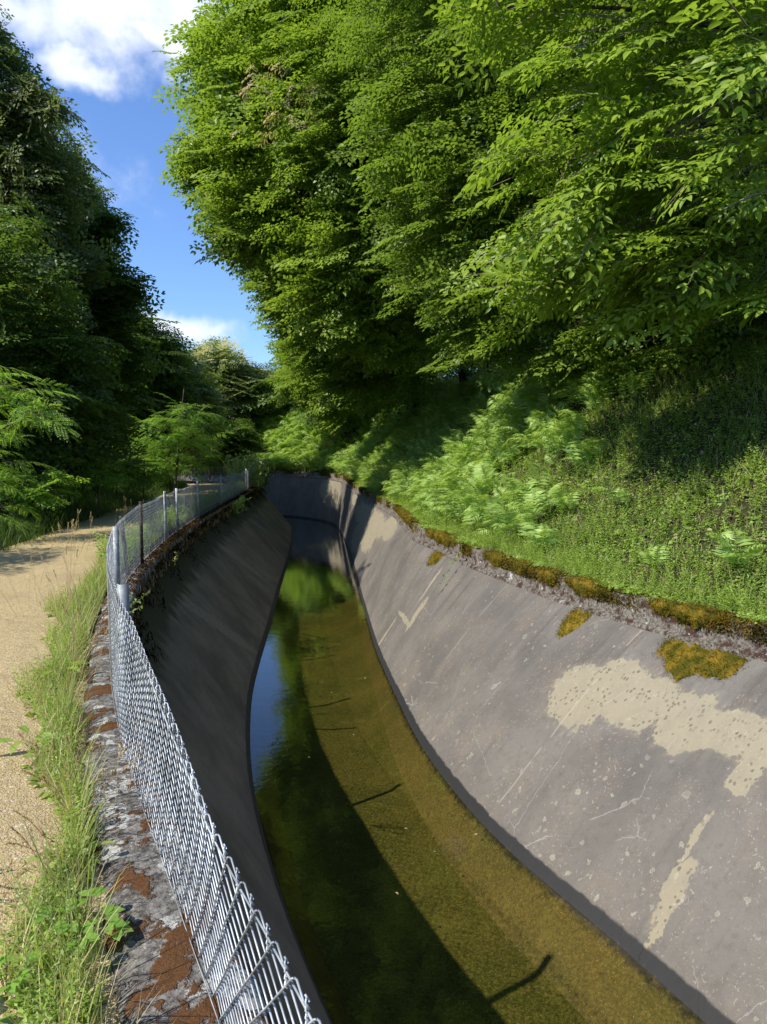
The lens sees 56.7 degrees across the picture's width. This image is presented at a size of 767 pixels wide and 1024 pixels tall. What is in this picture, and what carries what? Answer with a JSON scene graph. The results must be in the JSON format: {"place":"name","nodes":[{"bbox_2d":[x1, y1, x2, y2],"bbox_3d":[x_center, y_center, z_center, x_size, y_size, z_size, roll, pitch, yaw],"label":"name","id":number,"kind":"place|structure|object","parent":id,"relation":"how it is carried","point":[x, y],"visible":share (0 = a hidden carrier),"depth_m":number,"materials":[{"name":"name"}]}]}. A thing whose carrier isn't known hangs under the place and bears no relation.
{"place":"outdoors","nodes":[
{"label":"outdoors","id":0,"kind":"place"},
{"bbox_2d":[0,483,229,1023],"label":"gravel path","id":1,"kind":"structure","parent":0,"point":[18,632],"depth_m":4.99,"materials":[{"name":"beige gravel"}]},
{"bbox_2d":[0,950,40,1000],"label":"strawberry plant","id":2,"kind":"object","parent":1,"relation":"on","point":[25,972],"visible":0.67,"depth_m":2.11,"materials":[{"name":"green plant"}]},
{"bbox_2d":[0,725,60,754],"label":"dock plant","id":3,"kind":"object","parent":1,"relation":"on","point":[16,744],"visible":0.63,"depth_m":3.83,"materials":[{"name":"green plant"}]},
{"bbox_2d":[1,540,71,615],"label":"grass clump","id":4,"kind":"object","parent":1,"relation":"on","point":[34,578],"visible":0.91,"depth_m":7.21,"materials":[{"name":"plant"}]},
{"bbox_2d":[0,797,96,890],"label":"grass clump","id":5,"kind":"object","parent":1,"relation":"on","point":[43,834],"visible":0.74,"depth_m":2.78,"materials":[{"name":"plant"}]},
{"bbox_2d":[26,660,89,677],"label":"dock plant","id":6,"kind":"object","parent":1,"relation":"on","point":[75,663],"visible":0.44,"depth_m":5.01,"materials":[{"name":"green plant"}]},
{"bbox_2d":[35,520,85,618],"bbox_3d":[-3.123,0.552,6.983,0.631,1.007,0.301,4,6,39],"label":"grass clump","id":7,"kind":"object","parent":1,"relation":"on","point":[73,585],"visible":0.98,"depth_m":6.92,"materials":[{"name":"plant"}]},
{"bbox_2d":[26,836,114,867],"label":"broad leaved weed","id":8,"kind":"object","parent":1,"relation":"on","point":[34,858],"visible":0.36,"depth_m":2.74,"materials":[{"name":"green plant"}]},
{"bbox_2d":[39,601,108,694],"bbox_3d":[-2.130,0.917,5.042,0.490,0.613,0.599,-3,6,-32],"label":"grass clump","id":9,"kind":"object","parent":1,"relation":"on","point":[72,628],"visible":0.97,"depth_m":4.99,"materials":[{"name":"plant"}]},
{"bbox_2d":[1,714,151,821],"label":"grass clump","id":10,"kind":"object","parent":1,"relation":"on","point":[52,752],"visible":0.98,"depth_m":3.20,"materials":[{"name":"plant"}]},
{"bbox_2d":[60,509,95,559],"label":"grass clump","id":11,"kind":"object","parent":1,"relation":"on","point":[84,536],"visible":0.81,"depth_m":10.89,"materials":[{"name":"plant"}]},
{"bbox_2d":[27,886,133,953],"bbox_3d":[-0.996,1.372,2.342,0.320,0.127,0.257,4,6,37],"label":"strawberry plant","id":12,"kind":"object","parent":1,"relation":"on","point":[117,923],"visible":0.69,"depth_m":2.33,"materials":[{"name":"green plant"}]},
{"bbox_2d":[0,515,178,1023],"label":"dry grass","id":13,"kind":"structure","parent":1,"relation":"on","point":[55,841],"depth_m":2.95,"materials":[{"name":"plant"}]},
{"bbox_2d":[0,475,188,550],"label":"path side grass","id":14,"kind":"structure","parent":1,"relation":"on","point":[104,499],"depth_m":17.54,"materials":[{"name":"green plant"}]},
{"bbox_2d":[115,499,149,534],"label":"grass clump","id":15,"kind":"object","parent":1,"relation":"on","point":[125,508],"visible":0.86,"depth_m":13.48,"materials":[{"name":"plant"}]},
{"bbox_2d":[222,451,269,488],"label":"weed clump","id":16,"kind":"object","parent":1,"relation":"on","point":[242,466],"visible":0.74,"depth_m":31.05,"materials":[{"name":"green plant"}]},
{"bbox_2d":[264,470,766,643],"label":"moss","id":17,"kind":"object","parent":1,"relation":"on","point":[738,620],"visible":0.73,"depth_m":8.01,"materials":[{"name":"plant"}]},
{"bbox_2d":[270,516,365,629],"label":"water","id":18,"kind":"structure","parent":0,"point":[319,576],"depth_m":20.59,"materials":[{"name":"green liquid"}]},
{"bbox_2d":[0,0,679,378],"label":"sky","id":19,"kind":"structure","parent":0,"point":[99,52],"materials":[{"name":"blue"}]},
{"bbox_2d":[0,313,766,667],"bbox_3d":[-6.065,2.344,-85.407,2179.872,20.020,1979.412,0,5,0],"label":"ground","id":20,"kind":"structure","parent":0,"point":[718,510],"depth_m":10.11,"materials":[{"name":"green plant"}]},
{"bbox_2d":[0,366,83,542],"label":"locust shrub","id":21,"kind":"object","parent":20,"relation":"on","point":[31,413],"visible":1,"depth_m":12.28,"materials":[{"name":"green plant"}]},
{"bbox_2d":[0,465,90,524],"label":"path shrub","id":22,"kind":"object","parent":20,"relation":"on","point":[40,499],"visible":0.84,"depth_m":15.00,"materials":[{"name":"green plant"}]},
{"bbox_2d":[0,4,121,361],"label":"tall tree","id":23,"kind":"object","parent":20,"relation":"on","point":[42,169],"visible":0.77,"depth_m":18.89,"materials":[{"name":"green plant"}]},
{"bbox_2d":[0,465,142,517],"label":"undergrowth","id":24,"kind":"object","parent":20,"relation":"on","point":[53,495],"visible":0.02,"depth_m":20.11,"materials":[{"name":"green plant"}]},
{"bbox_2d":[0,190,159,507],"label":"broad tree","id":25,"kind":"object","parent":20,"relation":"on","point":[32,342],"visible":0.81,"depth_m":16.09,"materials":[{"name":"green plant"}]},
{"bbox_2d":[0,203,169,460],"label":"broad tree","id":26,"kind":"object","parent":20,"relation":"on","point":[112,313],"visible":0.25,"depth_m":22.30,"materials":[{"name":"green plant"}]},
{"bbox_2d":[52,460,132,517],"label":"path shrub","id":27,"kind":"object","parent":20,"relation":"on","point":[97,481],"visible":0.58,"depth_m":17.34,"materials":[{"name":"green plant"}]},
{"bbox_2d":[89,437,150,497],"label":"path shrub","id":28,"kind":"object","parent":20,"relation":"on","point":[128,460],"visible":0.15,"depth_m":21.96,"materials":[{"name":"green plant"}]},
{"bbox_2d":[0,480,251,1023],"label":"verge plants","id":29,"kind":"object","parent":20,"relation":"on","point":[17,999],"visible":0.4,"depth_m":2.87,"materials":[{"name":"green plant"}]},
{"bbox_2d":[105,457,180,503],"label":"path shrub","id":30,"kind":"object","parent":20,"relation":"on","point":[142,481],"visible":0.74,"depth_m":21.99,"materials":[{"name":"green plant"}]},
{"bbox_2d":[81,167,206,484],"bbox_3d":[-11.672,-8.002,30.634,7.068,15.034,9.222,-2,5,-24],"label":"broad tree","id":31,"kind":"object","parent":20,"relation":"on","point":[172,383],"visible":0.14,"depth_m":29.37,"materials":[{"name":"green plant"}]},
{"bbox_2d":[143,454,191,489],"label":"path shrub","id":32,"kind":"object","parent":20,"relation":"on","point":[180,468],"visible":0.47,"depth_m":27.84,"materials":[{"name":"green plant"}]},
{"bbox_2d":[112,389,237,491],"bbox_3d":[-7.713,-2.413,26.430,5.093,4.410,3.869,0,5,0],"label":"locust shrub","id":33,"kind":"object","parent":20,"relation":"on","point":[178,438],"visible":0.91,"depth_m":26.51,"materials":[{"name":"green plant"}]},
{"bbox_2d":[149,328,236,473],"bbox_3d":[-11.358,-5.208,36.711,7.446,8.828,6.144,0,5,0],"label":"distant tree","id":34,"kind":"object","parent":20,"relation":"on","point":[206,391],"visible":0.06,"depth_m":36.30,"materials":[{"name":"green plant"}]},
{"bbox_2d":[184,449,227,480],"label":"path shrub","id":35,"kind":"object","parent":20,"relation":"on","point":[211,465],"visible":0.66,"depth_m":39.82,"materials":[{"name":"green plant"}]},
{"bbox_2d":[169,406,267,473],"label":"distant tree","id":36,"kind":"object","parent":20,"relation":"on","point":[236,444],"visible":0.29,"depth_m":42.18,"materials":[{"name":"green plant"}]},
{"bbox_2d":[185,335,271,441],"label":"distant tree","id":37,"kind":"object","parent":20,"relation":"on","point":[233,379],"visible":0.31,"depth_m":44.24,"materials":[{"name":"green plant"}]},
{"bbox_2d":[198,339,290,428],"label":"distant tree","id":38,"kind":"object","parent":20,"relation":"on","point":[263,373],"visible":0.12,"depth_m":46.65,"materials":[{"name":"green plant"}]},
{"bbox_2d":[265,349,388,438],"bbox_3d":[-2.868,-8.310,38.546,7.225,8.751,6.282,0,5,0],"label":"hornbeam tree","id":39,"kind":"object","parent":20,"relation":"on","point":[301,402],"visible":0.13,"depth_m":37.95,"materials":[{"name":"green plant"}]},
{"bbox_2d":[152,0,530,371],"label":"beech tree","id":40,"kind":"object","parent":20,"relation":"on","point":[250,210],"visible":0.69,"depth_m":20.10,"materials":[{"name":"green plant"}]},
{"bbox_2d":[226,212,479,420],"bbox_3d":[0.018,-9.110,26.611,10.768,11.388,8.668,-3,6,-32],"label":"hornbeam tree","id":41,"kind":"object","parent":20,"relation":"on","point":[344,381],"visible":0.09,"depth_m":25.77,"materials":[{"name":"green plant"}]},
{"bbox_2d":[264,321,456,429],"bbox_3d":[-0.996,-8.378,32.079,8.815,9.513,7.514,0,5,0],"label":"hornbeam tree","id":42,"kind":"object","parent":20,"relation":"on","point":[309,386],"visible":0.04,"depth_m":31.94,"materials":[{"name":"green plant"}]},
{"bbox_2d":[181,348,551,499],"bbox_3d":[-1.773,-4.037,34.714,10.432,5.153,32.774,-3,6,-29],"label":"bracken","id":43,"kind":"object","parent":20,"relation":"on","point":[375,456],"visible":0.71,"depth_m":29.27,"materials":[{"name":"green plant"}]},
{"bbox_2d":[193,0,584,387],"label":"beech tree","id":44,"kind":"object","parent":20,"relation":"on","point":[384,341],"visible":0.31,"depth_m":19.17,"materials":[{"name":"green plant"}]},
{"bbox_2d":[169,240,755,435],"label":"woodland","id":45,"kind":"object","parent":20,"relation":"on","point":[263,382],"depth_m":44.24,"materials":[{"name":"green plant"}]},
{"bbox_2d":[179,470,766,661],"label":"concrete kerb","id":46,"kind":"structure","parent":20,"relation":"on","point":[642,619],"depth_m":8.12,"materials":[{"name":"grey concrete"}]},
{"bbox_2d":[396,506,415,523],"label":"moss cushion","id":47,"kind":"object","parent":46,"relation":"on","point":[403,513],"visible":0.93,"depth_m":17.18,"materials":[{"name":"yellow plant"}]},
{"bbox_2d":[424,527,459,548],"bbox_3d":[1.122,0.482,13.098,0.350,0.318,2.000,-1,5,-13],"label":"moss cushion","id":48,"kind":"object","parent":46,"relation":"on","point":[439,535],"visible":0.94,"depth_m":12.96,"materials":[{"name":"yellow plant"}]},
{"bbox_2d":[481,549,510,567],"bbox_3d":[1.698,0.691,10.592,0.328,0.304,0.844,-1,5,-13],"label":"moss cushion","id":49,"kind":"object","parent":46,"relation":"on","point":[493,557],"visible":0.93,"depth_m":10.47,"materials":[{"name":"yellow plant"}]},
{"bbox_2d":[509,558,531,575],"bbox_3d":[1.929,0.768,9.742,0.319,0.265,0.529,-2,5,-18],"label":"moss cushion","id":50,"kind":"object","parent":46,"relation":"on","point":[516,564],"visible":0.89,"depth_m":9.74,"materials":[{"name":"plant"}]},
{"bbox_2d":[534,566,567,587],"bbox_3d":[2.121,0.815,9.060,0.322,0.276,0.553,-3,6,-32],"label":"moss cushion","id":51,"kind":"object","parent":46,"relation":"on","point":[548,574],"visible":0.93,"depth_m":8.98,"materials":[{"name":"plant"}]},
{"bbox_2d":[352,481,766,625],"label":"kerb plants","id":52,"kind":"object","parent":46,"relation":"on","point":[638,590],"visible":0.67,"depth_m":8.16,"materials":[{"name":"green plant"}]},
{"bbox_2d":[563,575,613,599],"bbox_3d":[2.423,0.878,8.327,0.361,0.298,0.890,-2,5,-24],"label":"moss cushion","id":53,"kind":"object","parent":46,"relation":"on","point":[580,585],"visible":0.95,"depth_m":8.26,"materials":[{"name":"plant"}]},
{"bbox_2d":[647,595,731,633],"bbox_3d":[3.013,1.006,7.000,0.336,0.315,1.008,-3,6,-34],"label":"moss cushion","id":54,"kind":"object","parent":46,"relation":"on","point":[690,612],"visible":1,"depth_m":6.92,"materials":[{"name":"plant"}]},
{"bbox_2d":[225,313,766,617],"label":"ground cover","id":55,"kind":"object","parent":20,"relation":"on","point":[593,557],"visible":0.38,"depth_m":9.92,"materials":[{"name":"green plant"}]},
{"bbox_2d":[465,129,578,352],"bbox_3d":[5.916,-11.556,30.118,6.732,12.277,7.543,5,7,44],"label":"hillside tree","id":56,"kind":"object","parent":20,"relation":"on","point":[533,316],"depth_m":29.81,"materials":[{"name":"green plant"}]},
{"bbox_2d":[315,0,766,398],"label":"beech tree","id":57,"kind":"object","parent":20,"relation":"on","point":[482,113],"visible":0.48,"depth_m":13.31,"materials":[{"name":"green plant"}]},
{"bbox_2d":[521,522,562,545],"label":"fern","id":58,"kind":"object","parent":20,"relation":"on","point":[547,533],"visible":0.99,"depth_m":10.36,"materials":[{"name":"green plant"}]},
{"bbox_2d":[392,305,730,540],"bbox_3d":[2.999,-1.871,15.525,4.792,4.243,9.684,-1,5,-7],"label":"bracken","id":59,"kind":"object","parent":20,"relation":"on","point":[528,403],"visible":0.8,"depth_m":13.92,"materials":[{"name":"green plant"}]},
{"bbox_2d":[548,488,581,508],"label":"fern","id":60,"kind":"object","parent":20,"relation":"on","point":[571,502],"visible":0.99,"depth_m":11.16,"materials":[{"name":"green plant"}]},
{"bbox_2d":[505,25,684,313],"bbox_3d":[6.566,-10.613,23.132,7.937,11.742,7.640,0,5,0],"label":"hillside tree","id":61,"kind":"object","parent":20,"relation":"on","point":[572,167],"depth_m":22.87,"materials":[{"name":"green plant"}]},
{"bbox_2d":[424,0,766,360],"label":"beech tree","id":62,"kind":"object","parent":20,"relation":"on","point":[723,218],"visible":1,"depth_m":8.30,"materials":[{"name":"green plant"}]},
{"bbox_2d":[432,268,766,611],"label":"ivy cover","id":63,"kind":"object","parent":20,"relation":"on","point":[647,533],"visible":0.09,"depth_m":9.94,"materials":[{"name":"green plant"}]},
{"bbox_2d":[438,240,764,379],"bbox_3d":[5.081,-5.231,22.296,1.034,2.037,29.267,-1,5,-10],"label":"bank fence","id":64,"kind":"object","parent":20,"relation":"on","point":[560,333],"visible":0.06,"depth_m":28.58,"materials":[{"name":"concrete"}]},
{"bbox_2d":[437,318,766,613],"bbox_3d":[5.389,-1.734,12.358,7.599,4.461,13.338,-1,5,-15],"label":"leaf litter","id":65,"kind":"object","parent":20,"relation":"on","point":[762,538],"visible":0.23,"depth_m":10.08,"materials":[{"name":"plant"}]},
{"bbox_2d":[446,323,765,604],"bbox_3d":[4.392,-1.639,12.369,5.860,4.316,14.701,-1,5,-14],"label":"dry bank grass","id":66,"kind":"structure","parent":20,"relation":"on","point":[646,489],"depth_m":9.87,"materials":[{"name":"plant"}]},
{"bbox_2d":[593,486,629,501],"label":"fern","id":67,"kind":"object","parent":20,"relation":"on","point":[616,493],"visible":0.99,"depth_m":10.17,"materials":[{"name":"green plant"}]},
{"bbox_2d":[637,545,668,564],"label":"fern","id":68,"kind":"object","parent":20,"relation":"on","point":[647,556],"visible":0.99,"depth_m":8.37,"materials":[{"name":"green plant"}]},
{"bbox_2d":[562,0,765,292],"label":"hillside tree","id":69,"kind":"object","parent":20,"relation":"on","point":[690,101],"depth_m":16.52,"materials":[{"name":"green plant"}]},
{"bbox_2d":[663,40,757,283],"bbox_3d":[14.273,-12.638,25.245,8.975,11.815,7.641,2,5,26],"label":"hillside tree","id":70,"kind":"object","parent":20,"relation":"on","point":[747,249],"depth_m":26.79,"materials":[{"name":"green plant"}]},
{"bbox_2d":[706,529,765,567],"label":"fern","id":71,"kind":"object","parent":20,"relation":"on","point":[726,550],"visible":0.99,"depth_m":7.52,"materials":[{"name":"green plant"}]},
{"bbox_2d":[713,7,766,169],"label":"hillside tree","id":72,"kind":"object","parent":20,"relation":"on","point":[759,107],"visible":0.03,"depth_m":13.16,"materials":[{"name":"green plant"}]},
{"bbox_2d":[276,607,588,1023],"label":"canal bed","id":73,"kind":"object","parent":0,"point":[430,942],"visible":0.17,"depth_m":6.82,"materials":[{"name":"green liquid"}]},
{"bbox_2d":[132,492,349,1023],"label":"canal wall","id":74,"kind":"structure","parent":73,"relation":"on","point":[219,669],"depth_m":8.55,"materials":[{"name":"concrete"}]},
{"bbox_2d":[129,590,149,612],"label":"twiggy plant","id":75,"kind":"object","parent":74,"relation":"on","point":[135,599],"visible":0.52,"depth_m":6.19,"materials":[{"name":"green plant"}]},
{"bbox_2d":[82,481,275,1023],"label":"stone coping","id":76,"kind":"object","parent":74,"relation":"on","point":[157,941],"visible":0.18,"depth_m":2.60,"materials":[{"name":"grey stone"}]},
{"bbox_2d":[90,481,260,797],"bbox_3d":[-4.431,-0.178,20.783,3.258,0.100,35.618,-1,5,-13],"label":"coping moss","id":77,"kind":"object","parent":76,"relation":"on","point":[158,551],"visible":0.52,"depth_m":11.87,"materials":[{"name":"green plant"}]},
{"bbox_2d":[106,464,321,1023],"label":"chain link fence","id":78,"kind":"object","parent":76,"relation":"on","point":[120,628],"visible":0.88,"depth_m":2.43,"materials":[{"name":"metal"}]},
{"bbox_2d":[263,468,273,490],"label":"bramble","id":79,"kind":"object","parent":76,"relation":"on","point":[266,478],"visible":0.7,"depth_m":32.94,"materials":[{"name":"green plant"}]},
{"bbox_2d":[131,487,266,763],"bbox_3d":[-4.487,-0.007,22.162,4.452,0.510,35.584,-1,5,-16],"label":"wall moss","id":80,"kind":"object","parent":74,"relation":"on","point":[174,548],"depth_m":9.97,"materials":[{"name":"green plant"}]},
{"bbox_2d":[227,496,251,517],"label":"bramble","id":81,"kind":"object","parent":74,"relation":"on","point":[238,505],"visible":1,"depth_m":20.32,"materials":[{"name":"green plant"}]},
{"bbox_2d":[173,475,766,1023],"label":"canal wall","id":82,"kind":"structure","parent":73,"relation":"on","point":[595,783],"depth_m":6.44,"materials":[{"name":"concrete"}]},
{"bbox_2d":[425,549,443,567],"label":"moss cushion","id":83,"kind":"object","parent":82,"relation":"on","point":[435,557],"visible":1,"depth_m":12.93,"materials":[{"name":"yellow plant"}]},
{"bbox_2d":[435,544,461,590],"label":"creeper","id":84,"kind":"object","parent":82,"relation":"attached to","point":[451,565],"visible":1,"depth_m":11.59,"materials":[{"name":"green plant"}]},
{"bbox_2d":[555,604,594,638],"bbox_3d":[2.205,1.277,8.226,0.465,0.390,0.429,0,5,0],"label":"moss cushion","id":85,"kind":"object","parent":82,"relation":"on","point":[574,619],"visible":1,"depth_m":8.15,"materials":[{"name":"yellow plant"}]},
{"bbox_2d":[656,633,755,682],"bbox_3d":[2.901,1.408,6.634,0.489,0.383,0.959,-3,6,-29],"label":"moss cushion","id":86,"kind":"object","parent":82,"relation":"on","point":[683,659],"visible":1,"depth_m":6.60,"materials":[{"name":"yellow plant"}]}
]}

